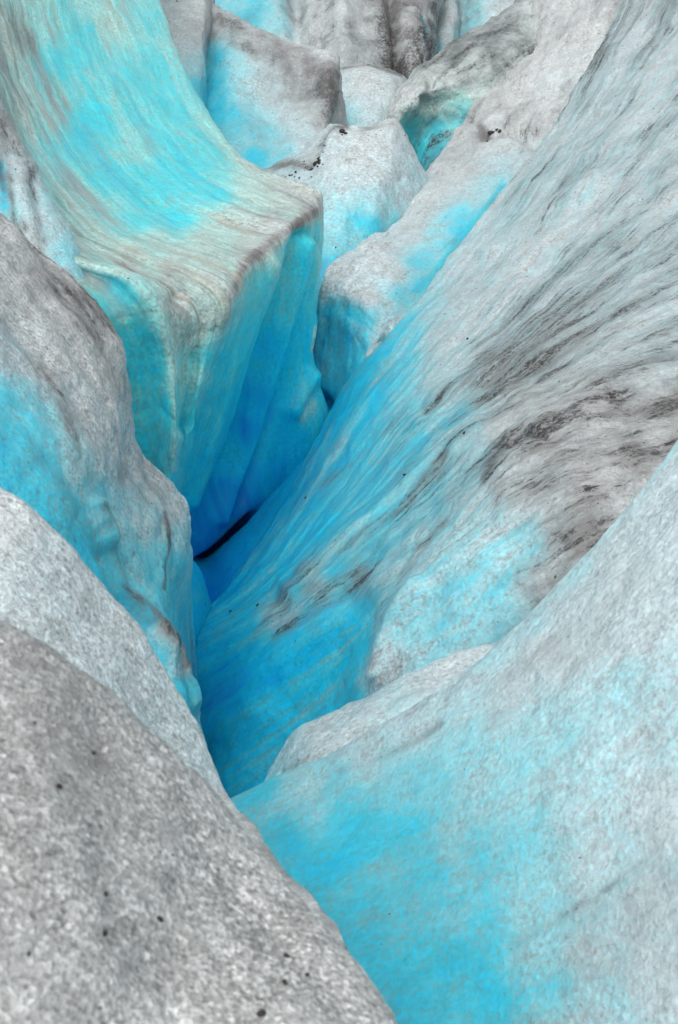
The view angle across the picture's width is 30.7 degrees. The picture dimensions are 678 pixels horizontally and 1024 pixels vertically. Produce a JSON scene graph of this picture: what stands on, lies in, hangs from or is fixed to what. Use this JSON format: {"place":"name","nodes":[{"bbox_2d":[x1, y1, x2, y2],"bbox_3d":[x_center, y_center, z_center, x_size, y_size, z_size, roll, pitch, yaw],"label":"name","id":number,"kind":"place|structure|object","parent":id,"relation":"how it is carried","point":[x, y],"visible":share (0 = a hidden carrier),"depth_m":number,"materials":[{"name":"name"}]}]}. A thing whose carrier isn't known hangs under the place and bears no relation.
{"place":"outdoors","nodes":[
{"label":"outdoors","id":0,"kind":"place"},
{"bbox_3d":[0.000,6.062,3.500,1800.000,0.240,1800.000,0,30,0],"label":"ground","id":1,"kind":"structure","parent":0,"visible":0},
{"bbox_2d":[0,108,84,280],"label":"ice rib","id":2,"kind":"object","parent":1,"relation":"on","point":[26,201],"visible":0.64,"depth_m":6.66,"materials":[{"name":"white ice"}]},
{"bbox_2d":[0,213,202,732],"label":"ice bulge","id":3,"kind":"object","parent":1,"relation":"on","point":[87,490],"visible":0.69,"depth_m":5.34,"materials":[{"name":"ice"}]},
{"bbox_2d":[0,0,328,558],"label":"ice fin","id":4,"kind":"object","parent":1,"relation":"on","point":[114,125],"visible":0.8,"depth_m":8.36,"materials":[{"name":"blue ice"}]},
{"bbox_2d":[0,487,349,953],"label":"ice ridge","id":5,"kind":"structure","parent":1,"relation":"on","point":[55,594],"depth_m":2.88,"materials":[{"name":"grey ice"}]},
{"bbox_2d":[159,0,214,106],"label":"ice pillar","id":6,"kind":"structure","parent":1,"relation":"on","point":[187,19],"depth_m":13.17,"materials":[{"name":"white ice"}]},
{"bbox_2d":[0,621,396,1023],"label":"ice hump","id":7,"kind":"object","parent":1,"relation":"on","point":[217,893],"visible":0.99,"depth_m":1.60,"materials":[{"name":"grey ice"}]},
{"bbox_2d":[102,930,107,936],"bbox_3d":[-0.283,0.509,1.493,0.007,0.007,0.009,0,30,0],"label":"stone","id":8,"kind":"object","parent":7,"relation":"on","point":[105,932],"visible":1,"depth_m":1.49,"materials":[{"name":"grey stone"}]},
{"bbox_2d":[157,916,162,921],"bbox_3d":[-0.229,0.520,1.579,0.009,0.008,0.008,0,30,0],"label":"stone","id":9,"kind":"object","parent":7,"relation":"on","point":[160,918],"visible":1,"depth_m":1.58,"materials":[{"name":"grey stone"}]},
{"bbox_2d":[256,1009,265,1016],"bbox_3d":[-0.096,0.617,1.522,0.013,0.007,0.010,0,30,0],"label":"stone","id":10,"kind":"object","parent":7,"relation":"on","point":[261,1013],"visible":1,"depth_m":1.52,"materials":[{"name":"grey stone"}]},
{"bbox_2d":[191,560,211,648],"bbox_3d":[-1.050,1.781,7.912,0.684,3.304,2.036,-5,30,-8],"label":"ice wedge","id":11,"kind":"object","parent":1,"relation":"on","point":[200,600],"visible":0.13,"depth_m":7.73,"materials":[{"name":"blue ice"}]},
{"bbox_2d":[193,455,306,602],"bbox_3d":[-0.435,0.934,9.404,1.427,3.278,2.016,-5,30,-9],"label":"ice bulge","id":12,"kind":"object","parent":1,"relation":"on","point":[222,565],"visible":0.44,"depth_m":8.77,"materials":[{"name":"blue ice"}]},
{"bbox_2d":[206,3,348,167],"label":"ice block","id":13,"kind":"structure","parent":1,"relation":"on","point":[260,117],"depth_m":13.12,"materials":[{"name":"white ice"}]},
{"bbox_2d":[215,0,444,78],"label":"ice wall","id":14,"kind":"structure","parent":1,"relation":"on","point":[395,35],"depth_m":17.27,"materials":[{"name":"white ice"}]},
{"bbox_2d":[2,0,677,1021],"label":"grit","id":15,"kind":"object","parent":1,"relation":"on","point":[440,410],"visible":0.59,"depth_m":6.47,"materials":[{"name":"black stone"}]},
{"bbox_2d":[260,118,428,285],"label":"ice block","id":16,"kind":"structure","parent":1,"relation":"on","point":[365,184],"depth_m":11.33,"materials":[{"name":"white ice"}]},
{"bbox_2d":[340,63,406,126],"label":"ice block","id":17,"kind":"structure","parent":1,"relation":"on","point":[369,90],"depth_m":14.87,"materials":[{"name":"white ice"}]},
{"bbox_2d":[264,644,494,781],"bbox_3d":[0.290,2.557,5.224,1.304,4.647,0.867,-5,30,-9],"label":"ice crest","id":18,"kind":"object","parent":1,"relation":"on","point":[306,742],"visible":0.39,"depth_m":4.19,"materials":[{"name":"white ice"}]},
{"bbox_2d":[195,0,677,797],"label":"ice wall","id":19,"kind":"structure","parent":1,"relation":"on","point":[575,226],"depth_m":6.99,"materials":[{"name":"blue ice"}]},
{"bbox_2d":[230,440,677,1023],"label":"ice slope","id":20,"kind":"structure","parent":1,"relation":"on","point":[516,842],"depth_m":3.07,"materials":[{"name":"ice"}]},
{"bbox_2d":[384,0,537,170],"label":"ice hump","id":21,"kind":"object","parent":1,"relation":"on","point":[440,91],"visible":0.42,"depth_m":14.63,"materials":[{"name":"white ice"}]},
{"bbox_2d":[313,0,619,410],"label":"ice snout","id":22,"kind":"object","parent":1,"relation":"on","point":[365,281],"visible":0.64,"depth_m":11.57},
{"bbox_2d":[437,0,514,51],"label":"ice wall","id":23,"kind":"structure","parent":1,"relation":"on","point":[457,20],"depth_m":18.96,"materials":[{"name":"white ice"}]}
]}

